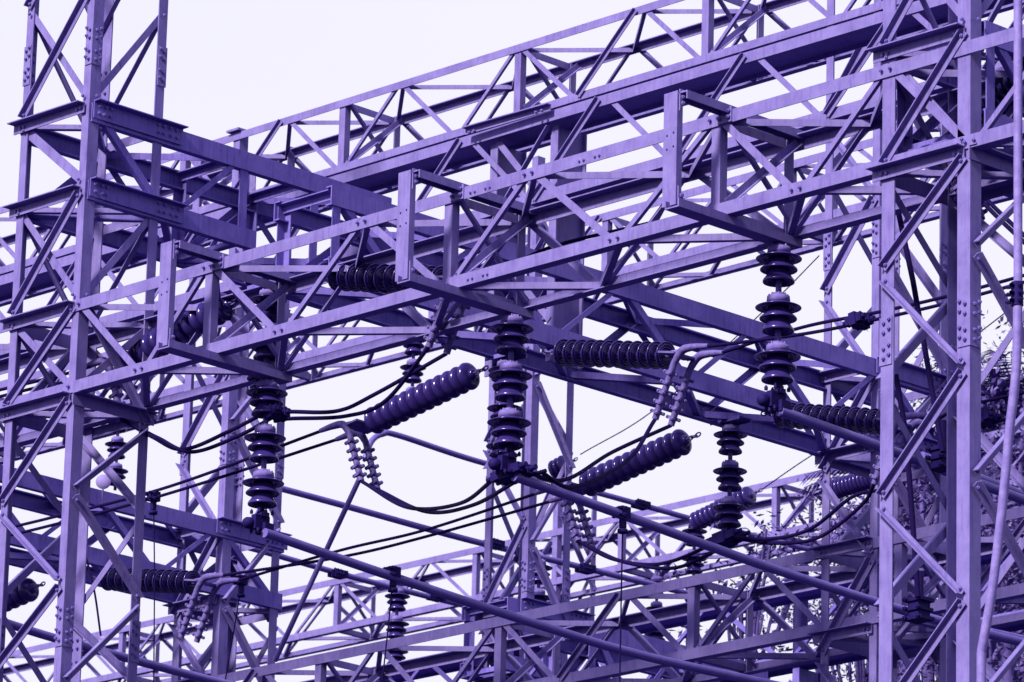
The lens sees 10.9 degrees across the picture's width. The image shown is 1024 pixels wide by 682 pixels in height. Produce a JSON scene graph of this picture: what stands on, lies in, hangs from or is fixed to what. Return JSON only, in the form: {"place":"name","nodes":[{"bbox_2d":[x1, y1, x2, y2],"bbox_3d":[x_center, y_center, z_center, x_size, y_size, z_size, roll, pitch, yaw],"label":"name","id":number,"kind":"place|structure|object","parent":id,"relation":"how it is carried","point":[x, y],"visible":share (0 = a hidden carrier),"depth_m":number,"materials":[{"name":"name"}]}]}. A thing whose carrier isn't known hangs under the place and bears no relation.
{"place":"outdoors","nodes":[
{"label":"outdoors","id":0,"kind":"place"},
{"bbox_2d":[225,575,247,679],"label":"dropper wire","id":1,"kind":"object","parent":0,"point":[241,585],"visible":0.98,"depth_m":44.00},
{"bbox_2d":[273,479,359,661],"bbox_3d":[-1.447,1.701,39.724,0.040,1.274,0.890,17,-22,-42],"label":"support rod","id":2,"kind":"object","parent":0,"point":[315,572],"visible":1,"depth_m":39.72,"materials":[{"name":"metal"}]},
{"bbox_2d":[384,587,409,663],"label":"post insulator","id":3,"kind":"object","parent":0,"point":[397,625],"visible":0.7,"depth_m":54.37,"materials":[{"name":"ceramic"}]},
{"bbox_2d":[248,548,463,607],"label":"bus tube","id":4,"kind":"object","parent":3,"relation":"on","point":[325,569],"visible":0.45,"depth_m":54.18,"materials":[{"name":"metal"}]},
{"bbox_2d":[0,0,1023,681],"label":"sky","id":5,"kind":"structure","parent":0,"point":[245,64],"materials":[{"name":"white"}]},
{"bbox_2d":[476,156,575,681],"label":"lattice tower","id":6,"kind":"structure","parent":0,"point":[527,532],"depth_m":48.95,"materials":[{"name":"metal"}]},
{"bbox_2d":[460,597,595,681],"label":"channel truss","id":7,"kind":"object","parent":6,"relation":"attached to","point":[469,614],"visible":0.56,"depth_m":48.52,"materials":[{"name":"metal"}]},
{"bbox_2d":[363,549,1023,681],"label":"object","id":8,"kind":"object","parent":6,"relation":"attached to","point":[443,670],"visible":0.08,"depth_m":46.51,"materials":[{"name":"metal"}]},
{"bbox_2d":[534,559,552,601],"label":"post insulator","id":9,"kind":"object","parent":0,"point":[540,593],"visible":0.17,"depth_m":50.43,"materials":[{"name":"ceramic"}]},
{"bbox_2d":[282,486,687,593],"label":"bus tube","id":10,"kind":"object","parent":9,"relation":"on","point":[412,524],"visible":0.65,"depth_m":49.60,"materials":[{"name":"metal"}]},
{"bbox_2d":[540,629,767,681],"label":"channel truss","id":11,"kind":"object","parent":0,"point":[628,639],"visible":0.2,"depth_m":44.59,"materials":[{"name":"metal"}]},
{"bbox_2d":[644,576,664,639],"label":"post insulator","id":12,"kind":"object","parent":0,"point":[656,603],"visible":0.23,"depth_m":55.22,"materials":[{"name":"ceramic"}]},
{"bbox_2d":[682,524,706,592],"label":"post insulator","id":13,"kind":"object","parent":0,"point":[695,569],"visible":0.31,"depth_m":54.45,"materials":[{"name":"ceramic"}]},
{"bbox_2d":[363,430,810,551],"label":"bus tube","id":14,"kind":"object","parent":13,"relation":"attached to","point":[423,443],"visible":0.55,"depth_m":52.48,"materials":[{"name":"metal"}]},
{"bbox_2d":[831,474,869,498],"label":"string insulator","id":15,"kind":"object","parent":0,"point":[846,485],"visible":0.69,"depth_m":51.35,"materials":[{"name":"ceramic"}]},
{"bbox_2d":[762,313,1003,488],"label":"conductor cable","id":16,"kind":"object","parent":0,"point":[811,455],"visible":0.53,"depth_m":51.94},
{"bbox_2d":[689,486,762,530],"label":"string insulator","id":17,"kind":"object","parent":16,"relation":"hanging from","point":[702,518],"visible":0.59,"depth_m":52.60,"materials":[{"name":"ceramic"}]},
{"bbox_2d":[894,374,920,597],"bbox_3d":[2.496,0.910,33.837,0.036,1.488,0.232,17,-22,-42],"label":"support rod","id":18,"kind":"object","parent":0,"point":[909,484],"visible":0.81,"depth_m":33.79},
{"bbox_2d":[902,570,934,623],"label":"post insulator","id":19,"kind":"object","parent":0,"point":[918,610],"visible":0.97,"depth_m":33.91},
{"bbox_2d":[896,214,945,452],"bbox_3d":[2.552,-0.075,33.496,0.036,1.669,0.420,17,-22,-42],"label":"support rod","id":20,"kind":"object","parent":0,"point":[924,342],"visible":0.66,"depth_m":33.42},
{"bbox_2d":[914,368,1023,671],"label":"tree","id":21,"kind":"object","parent":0,"point":[999,374],"visible":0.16,"depth_m":61.37,"materials":[{"name":"purple plant"}]},
{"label":"strain clamp","id":22,"kind":"object","parent":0,"visible":0},
{"bbox_2d":[7,578,45,611],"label":"string insulator","id":23,"kind":"object","parent":22,"relation":"attached to","point":[25,591],"visible":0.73,"depth_m":45.38,"materials":[{"name":"ceramic"}]},
{"label":"ground","id":24,"kind":"structure","parent":0,"visible":0},
{"bbox_2d":[0,0,167,681],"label":"lattice tower","id":25,"kind":"structure","parent":24,"relation":"on","point":[81,453],"depth_m":38.04,"materials":[{"name":"metal"}]},
{"bbox_2d":[86,356,139,426],"bbox_3d":[-2.863,0.388,38.303,0.308,0.529,0.551,17,-22,-42],"label":"strain clamp","id":26,"kind":"object","parent":25,"relation":"attached to","point":[116,395],"visible":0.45,"depth_m":38.18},
{"bbox_2d":[120,417,258,450],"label":"jumper cable","id":27,"kind":"object","parent":26,"relation":"attached to","point":[205,442],"visible":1,"depth_m":37.46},
{"bbox_2d":[148,419,271,453],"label":"jumper cable","id":28,"kind":"object","parent":26,"relation":"attached to","point":[213,446],"visible":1,"depth_m":37.39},
{"bbox_2d":[28,98,391,308],"bbox_3d":[-2.215,-0.979,39.286,2.930,0.735,0.901,17,-22,-42],"label":"channel truss","id":29,"kind":"object","parent":25,"relation":"attached to","point":[111,119],"visible":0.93,"depth_m":38.95,"materials":[{"name":"metal"}]},
{"bbox_2d":[0,126,1023,463],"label":"box girder","id":30,"kind":"object","parent":25,"relation":"attached to","point":[608,220],"visible":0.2,"depth_m":51.41,"materials":[{"name":"metal"}]},
{"bbox_2d":[105,421,127,490],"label":"post insulator","id":31,"kind":"object","parent":30,"relation":"hanging from","point":[115,443],"visible":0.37,"depth_m":56.02,"materials":[{"name":"ceramic"}]},
{"bbox_2d":[400,340,426,390],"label":"post insulator","id":32,"kind":"object","parent":30,"relation":"hanging from","point":[413,350],"visible":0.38,"depth_m":52.99,"materials":[{"name":"ceramic"}]},
{"bbox_2d":[0,24,1023,451],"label":"box girder","id":33,"kind":"object","parent":25,"relation":"attached to","point":[770,156],"visible":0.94,"depth_m":34.90,"materials":[{"name":"metal"}]},
{"bbox_2d":[126,293,237,362],"bbox_3d":[-2.291,-0.085,37.847,0.212,0.387,1.172,17,-22,-42],"label":"string insulator","id":34,"kind":"object","parent":33,"relation":"attached to","point":[188,325],"visible":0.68,"depth_m":37.76,"materials":[{"name":"ceramic"}]},
{"bbox_2d":[156,239,296,384],"bbox_3d":[-1.950,-0.200,36.724,1.145,0.785,0.208,17,-22,-42],"label":"hanger frame","id":35,"kind":"object","parent":33,"relation":"attached to","point":[166,342],"visible":1,"depth_m":36.47,"materials":[{"name":"metal"}]},
{"bbox_2d":[242,378,287,512],"bbox_3d":[-1.697,0.732,36.742,0.290,0.960,0.290,17,-22,-42],"label":"post insulator","id":36,"kind":"object","parent":35,"relation":"hanging from","point":[264,447],"visible":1,"depth_m":36.70,"materials":[{"name":"ceramic"}]},
{"bbox_2d":[242,507,273,535],"bbox_3d":[-1.741,1.233,36.581,0.207,0.173,0.122,17,-22,-42],"label":"tube clamp","id":37,"kind":"object","parent":36,"relation":"hanging from","point":[258,522],"visible":1,"depth_m":36.55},
{"bbox_2d":[261,528,778,681],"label":"bus tube","id":38,"kind":"object","parent":37,"relation":"attached to","point":[301,545],"visible":1,"depth_m":37.99,"materials":[{"name":"metal"}]},
{"bbox_2d":[381,565,400,681],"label":"dropper wire","id":39,"kind":"object","parent":38,"relation":"hanging from","point":[395,571],"visible":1,"depth_m":37.25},
{"bbox_2d":[262,404,290,421],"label":"parallel clamp","id":40,"kind":"object","parent":36,"relation":"attached to","point":[277,412],"visible":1,"depth_m":36.74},
{"bbox_2d":[247,288,286,398],"bbox_3d":[-1.705,0.049,37.179,0.258,0.854,0.258,17,-22,-42],"label":"post insulator","id":41,"kind":"object","parent":33,"relation":"hanging from","point":[263,353],"visible":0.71,"depth_m":37.19,"materials":[{"name":"ceramic"}]},
{"bbox_2d":[316,262,442,292],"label":"string insulator","id":42,"kind":"object","parent":33,"relation":"attached to","point":[367,277],"visible":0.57,"depth_m":36.49,"materials":[{"name":"purple ceramic"}]},
{"bbox_2d":[423,268,481,354],"bbox_3d":[-0.324,-0.216,35.794,0.308,0.523,0.584,17,-22,-42],"label":"strain clamp","id":43,"kind":"object","parent":33,"relation":"attached to","point":[434,329],"visible":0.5,"depth_m":35.88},
{"bbox_2d":[273,346,429,422],"bbox_3d":[-1.057,0.340,36.343,0.129,0.322,1.583,16,-22,-40],"label":"jumper cable","id":44,"kind":"object","parent":43,"relation":"attached to","point":[400,384],"visible":1,"depth_m":36.26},
{"bbox_2d":[287,353,447,413],"bbox_3d":[-1.064,0.324,36.411,1.570,0.280,0.076,-12,-21,38],"label":"jumper cable","id":45,"kind":"object","parent":43,"relation":"attached to","point":[394,383],"visible":1,"depth_m":36.28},
{"bbox_2d":[527,222,647,255],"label":"conductor cable","id":46,"kind":"object","parent":43,"relation":"attached to","point":[575,240],"visible":0.34,"depth_m":35.44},
{"bbox_2d":[395,168,537,320],"bbox_3d":[-0.294,-0.631,35.100,1.145,0.785,0.208,17,-22,-42],"label":"hanger frame","id":47,"kind":"object","parent":33,"relation":"attached to","point":[405,274],"visible":1,"depth_m":34.84,"materials":[{"name":"metal"}]},
{"bbox_2d":[487,313,533,453],"bbox_3d":[-0.012,0.293,35.090,0.290,0.960,0.290,17,-22,-42],"label":"post insulator","id":48,"kind":"object","parent":47,"relation":"hanging from","point":[510,376],"visible":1,"depth_m":35.06,"materials":[{"name":"ceramic"}]},
{"bbox_2d":[488,448,520,475],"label":"tube clamp","id":49,"kind":"object","parent":48,"relation":"hanging from","point":[499,463],"visible":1,"depth_m":34.89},
{"bbox_2d":[486,461,537,485],"bbox_3d":[-0.002,0.865,34.977,0.155,0.113,0.365,17,-22,-42],"label":"parallel clamp","id":50,"kind":"object","parent":49,"relation":"attached to","point":[517,467],"visible":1,"depth_m":34.92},
{"bbox_2d":[511,473,1023,645],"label":"bus tube","id":51,"kind":"object","parent":49,"relation":"attached to","point":[635,519],"visible":0.84,"depth_m":36.15,"materials":[{"name":"metal"}]},
{"bbox_2d":[612,505,630,681],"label":"dropper wire","id":52,"kind":"object","parent":51,"relation":"hanging from","point":[625,513],"visible":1,"depth_m":35.51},
{"bbox_2d":[662,89,804,249],"bbox_3d":[1.391,-1.069,33.448,1.145,0.785,0.208,17,-22,-42],"label":"hanger frame","id":53,"kind":"object","parent":33,"relation":"attached to","point":[674,201],"visible":1,"depth_m":33.19,"materials":[{"name":"metal"}]},
{"bbox_2d":[754,242,801,388],"bbox_3d":[1.663,-0.142,33.447,0.290,0.960,0.290,17,-22,-42],"label":"post insulator","id":54,"kind":"object","parent":53,"relation":"hanging from","point":[778,317],"visible":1,"depth_m":33.41,"materials":[{"name":"ceramic"}]},
{"bbox_2d":[756,383,790,413],"bbox_3d":[1.619,0.359,33.286,0.207,0.173,0.122,17,-22,-42],"label":"tube clamp","id":55,"kind":"object","parent":54,"relation":"hanging from","point":[774,400],"visible":1,"depth_m":33.26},
{"bbox_2d":[776,408,1023,504],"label":"bus tube","id":56,"kind":"object","parent":55,"relation":"hanging from","point":[839,432],"visible":0.73,"depth_m":33.67,"materials":[{"name":"metal"}]},
{"bbox_2d":[925,420,946,472],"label":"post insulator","id":57,"kind":"object","parent":56,"relation":"attached to","point":[937,459],"visible":0.73,"depth_m":34.06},
{"bbox_2d":[162,127,294,681],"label":"lattice tower","id":58,"kind":"structure","parent":24,"relation":"on","point":[236,409],"depth_m":46.57,"materials":[{"name":"metal"}]},
{"bbox_2d":[0,464,291,617],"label":"channel truss","id":59,"kind":"object","parent":58,"relation":"attached to","point":[233,532],"visible":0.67,"depth_m":45.88,"materials":[{"name":"metal"}]},
{"bbox_2d":[214,506,1023,681],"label":"box girder","id":60,"kind":"object","parent":58,"relation":"attached to","point":[708,649],"visible":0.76,"depth_m":42.37,"materials":[{"name":"metal"}]},
{"bbox_2d":[518,493,596,620],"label":"lattice tower","id":61,"kind":"structure","parent":24,"relation":"on","point":[556,543],"depth_m":63.90,"materials":[{"name":"metal"}]},
{"bbox_2d":[3,427,1023,681],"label":"box girder","id":62,"kind":"object","parent":61,"relation":"attached to","point":[337,597],"visible":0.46,"depth_m":65.41,"materials":[{"name":"metal"}]},
{"bbox_2d":[652,511,804,678],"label":"broadleaf tree","id":63,"kind":"object","parent":24,"relation":"on","point":[758,617],"visible":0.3,"depth_m":51.89,"materials":[{"name":"purple plant"}]},
{"bbox_2d":[784,578,807,681],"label":"pedestal post","id":64,"kind":"object","parent":24,"relation":"on","point":[800,618],"visible":0.07,"depth_m":49.94,"materials":[{"name":"metal"}]},
{"bbox_2d":[788,667,819,681],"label":"column frame","id":65,"kind":"object","parent":24,"relation":"on","point":[801,675],"visible":0.65,"depth_m":45.98,"materials":[{"name":"metal"}]},
{"bbox_2d":[781,564,923,681],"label":"broadleaf tree","id":66,"kind":"object","parent":24,"relation":"on","point":[861,673],"visible":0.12,"depth_m":54.52,"materials":[{"name":"purple plant"}]},
{"bbox_2d":[807,0,947,681],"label":"lattice tower","id":67,"kind":"structure","parent":24,"relation":"on","point":[846,638],"depth_m":41.28,"materials":[{"name":"metal"}]},
{"bbox_2d":[0,0,1023,306],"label":"box girder","id":68,"kind":"object","parent":67,"relation":"attached to","point":[562,72],"visible":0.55,"depth_m":45.02,"materials":[{"name":"metal"}]},
{"bbox_2d":[273,185,946,470],"bbox_3d":[0.869,-0.014,39.538,6.550,0.685,0.731,17,-22,-42],"label":"channel truss","id":69,"kind":"object","parent":67,"relation":"attached to","point":[632,317],"visible":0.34,"depth_m":39.61,"materials":[{"name":"metal"}]},
{"bbox_2d":[364,363,488,433],"bbox_3d":[-0.607,0.406,39.246,0.212,0.364,1.240,17,-22,-42],"label":"string insulator","id":70,"kind":"object","parent":69,"relation":"hanging from","point":[429,394],"visible":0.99,"depth_m":39.20,"materials":[{"name":"ceramic"}]},
{"bbox_2d":[319,419,382,488],"bbox_3d":[-1.203,0.866,39.732,0.308,0.526,0.553,17,-22,-42],"label":"strain clamp","id":71,"kind":"object","parent":70,"relation":"attached to","point":[358,428],"visible":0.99,"depth_m":39.65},
{"bbox_2d":[15,430,319,527],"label":"conductor cable","id":72,"kind":"object","parent":71,"relation":"attached to","point":[176,483],"visible":0.71,"depth_m":41.04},
{"bbox_2d":[145,490,160,681],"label":"dropper wire","id":73,"kind":"object","parent":72,"relation":"hanging from","point":[152,498],"visible":0.9,"depth_m":41.22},
{"bbox_2d":[8,619,232,681],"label":"bus tube","id":74,"kind":"object","parent":73,"relation":"hanging from","point":[123,657],"visible":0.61,"depth_m":40.79,"materials":[{"name":"metal"}]},
{"bbox_2d":[11,439,335,535],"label":"conductor cable","id":75,"kind":"object","parent":71,"relation":"attached to","point":[196,484],"visible":0.71,"depth_m":40.93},
{"bbox_2d":[359,467,524,510],"bbox_3d":[-0.494,0.946,37.154,0.200,1.102,4.574,5,-17,-13],"label":"jumper cable","id":76,"kind":"object","parent":71,"relation":"attached to","point":[452,505],"visible":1,"depth_m":37.66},
{"bbox_2d":[377,469,546,514],"bbox_3d":[-0.414,0.985,37.269,0.151,1.090,4.703,6,-17,-13],"label":"jumper cable","id":77,"kind":"object","parent":71,"relation":"attached to","point":[492,495],"visible":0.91,"depth_m":36.91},
{"bbox_2d":[486,359,522,457],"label":"post insulator","id":78,"kind":"object","parent":69,"relation":"hanging from","point":[496,407],"visible":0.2,"depth_m":38.70,"materials":[{"name":"ceramic"}]},
{"bbox_2d":[461,103,586,376],"bbox_3d":[0.077,-0.695,39.215,0.480,1.910,0.871,17,-22,-42],"label":"column frame","id":79,"kind":"object","parent":69,"relation":"attached to","point":[507,160],"visible":0.41,"depth_m":39.15,"materials":[{"name":"metal"}]},
{"bbox_2d":[0,0,1023,358],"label":"heavy girder","id":80,"kind":"object","parent":79,"relation":"attached to","point":[718,76],"visible":0.34,"depth_m":38.73,"materials":[{"name":"metal"}]},
{"bbox_2d":[541,339,674,369],"bbox_3d":[0.654,0.110,37.999,0.200,0.407,1.275,17,-22,-42],"label":"string insulator","id":81,"kind":"object","parent":69,"relation":"hanging from","point":[627,354],"visible":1,"depth_m":37.90,"materials":[{"name":"purple ceramic"}]},
{"bbox_2d":[650,343,725,425],"bbox_3d":[1.230,0.292,37.327,0.308,0.519,0.585,17,-22,-42],"label":"strain clamp","id":82,"kind":"object","parent":81,"relation":"attached to","point":[677,355],"visible":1,"depth_m":37.34,"materials":[{"name":"metal"}]},
{"bbox_2d":[541,419,656,488],"bbox_3d":[0.616,0.709,36.155,0.079,1.016,2.300,-4,-17,20],"label":"jumper cable","id":83,"kind":"object","parent":82,"relation":"attached to","point":[612,470],"visible":1,"depth_m":36.12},
{"bbox_2d":[534,424,671,482],"bbox_3d":[0.553,0.716,36.238,0.130,1.013,2.640,-5,-18,22],"label":"jumper cable","id":84,"kind":"object","parent":82,"relation":"attached to","point":[602,457],"visible":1,"depth_m":36.49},
{"bbox_2d":[696,280,1023,348],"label":"conductor cable","id":85,"kind":"object","parent":82,"relation":"attached to","point":[819,330],"visible":0.62,"depth_m":36.58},
{"bbox_2d":[842,311,875,330],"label":"parallel clamp","id":86,"kind":"object","parent":85,"relation":"attached to","point":[858,320],"visible":1,"depth_m":36.17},
{"bbox_2d":[714,274,1023,356],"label":"conductor cable","id":87,"kind":"object","parent":82,"relation":"attached to","point":[870,313],"visible":0.66,"depth_m":36.38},
{"bbox_2d":[579,429,700,495],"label":"string insulator","id":88,"kind":"object","parent":69,"relation":"hanging from","point":[662,451],"visible":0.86,"depth_m":40.89,"materials":[{"name":"ceramic"}]},
{"bbox_2d":[534,482,597,547],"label":"strain clamp","id":89,"kind":"object","parent":88,"relation":"attached to","point":[574,527],"visible":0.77,"depth_m":41.33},
{"bbox_2d":[224,500,549,576],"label":"conductor cable","id":90,"kind":"object","parent":89,"relation":"attached to","point":[394,544],"visible":0.93,"depth_m":42.74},
{"bbox_2d":[239,493,534,580],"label":"conductor cable","id":91,"kind":"object","parent":89,"relation":"attached to","point":[410,533],"visible":0.92,"depth_m":42.71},
{"bbox_2d":[176,573,240,642],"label":"strain clamp","id":92,"kind":"object","parent":91,"relation":"attached to","point":[200,582],"visible":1,"depth_m":43.66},
{"bbox_2d":[92,567,200,594],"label":"string insulator","id":93,"kind":"object","parent":92,"relation":"attached to","point":[168,581],"visible":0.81,"depth_m":44.13,"materials":[{"name":"purple ceramic"}]},
{"bbox_2d":[577,540,703,565],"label":"jumper cable","id":94,"kind":"object","parent":89,"relation":"attached to","point":[596,551],"visible":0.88,"depth_m":40.66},
{"bbox_2d":[595,541,742,569],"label":"jumper cable","id":95,"kind":"object","parent":89,"relation":"hanging from","point":[668,567],"visible":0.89,"depth_m":40.52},
{"bbox_2d":[712,423,747,529],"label":"post insulator","id":96,"kind":"object","parent":69,"relation":"hanging from","point":[729,472],"visible":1,"depth_m":40.30,"materials":[{"name":"ceramic"}]},
{"bbox_2d":[700,528,750,548],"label":"parallel clamp","id":97,"kind":"object","parent":96,"relation":"hanging from","point":[723,538],"visible":0.81,"depth_m":40.09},
{"bbox_2d":[760,402,879,434],"bbox_3d":[2.302,0.590,39.680,0.200,0.428,1.260,17,-22,-42],"label":"string insulator","id":98,"kind":"object","parent":69,"relation":"hanging from","point":[863,420],"visible":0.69,"depth_m":39.51,"materials":[{"name":"purple ceramic"}]},
{"bbox_2d":[869,412,926,486],"bbox_3d":[2.872,0.786,39.010,0.308,0.525,0.583,17,-22,-42],"label":"strain clamp","id":99,"kind":"object","parent":98,"relation":"attached to","point":[913,425],"visible":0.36,"depth_m":38.99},
{"bbox_2d":[731,489,876,540],"bbox_3d":[2.128,1.313,39.620,1.564,0.258,0.115,-12,-21,38],"label":"jumper cable","id":100,"kind":"object","parent":99,"relation":"attached to","point":[832,512],"visible":0.91,"depth_m":39.53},
{"bbox_2d":[743,484,875,544],"bbox_3d":[2.178,1.349,39.591,0.130,0.313,1.590,14,-20,-36],"label":"jumper cable","id":101,"kind":"object","parent":99,"relation":"attached to","point":[852,513],"visible":1,"depth_m":39.41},
{"bbox_2d":[914,414,1019,423],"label":"conductor cable","id":102,"kind":"object","parent":99,"relation":"attached to","point":[1003,419],"visible":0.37,"depth_m":38.40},
{"bbox_2d":[981,409,1002,428],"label":"parallel clamp","id":103,"kind":"object","parent":102,"relation":"attached to","point":[989,418],"visible":0.74,"depth_m":38.40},
{"bbox_2d":[798,427,991,681],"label":"tree","id":104,"kind":"object","parent":24,"relation":"on","point":[931,432],"visible":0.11,"depth_m":59.58,"materials":[{"name":"purple plant"}]},
{"bbox_2d":[770,359,1023,681],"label":"broadleaf tree","id":105,"kind":"object","parent":24,"relation":"on","point":[865,529],"visible":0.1,"depth_m":57.61,"materials":[{"name":"purple plant"}]},
{"bbox_2d":[811,291,1023,678],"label":"broadleaf tree","id":106,"kind":"object","parent":24,"relation":"on","point":[1021,461],"visible":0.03,"depth_m":59.31,"materials":[{"name":"purple plant"}]},
{"bbox_2d":[830,406,1023,681],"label":"broadleaf tree","id":107,"kind":"object","parent":24,"relation":"on","point":[1007,650],"visible":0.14,"depth_m":55.34,"materials":[{"name":"purple plant"}]},
{"bbox_2d":[865,0,1023,681],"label":"lattice tower","id":108,"kind":"structure","parent":24,"relation":"on","point":[959,530],"depth_m":31.92,"materials":[{"name":"metal"}]},
{"bbox_2d":[896,20,1023,198],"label":"channel truss","id":109,"kind":"object","parent":108,"relation":"attached to","point":[1004,53],"visible":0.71,"depth_m":32.35,"materials":[{"name":"metal"}]},
{"bbox_2d":[981,61,1023,124],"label":"string insulator","id":110,"kind":"object","parent":108,"relation":"attached to","point":[1003,87],"visible":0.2,"depth_m":32.59,"materials":[{"name":"ceramic"}]},
{"bbox_2d":[976,0,1023,681],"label":"conduit pipe","id":111,"kind":"object","parent":24,"relation":"on","point":[1015,294],"visible":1,"depth_m":30.39,"materials":[{"name":"metal"}]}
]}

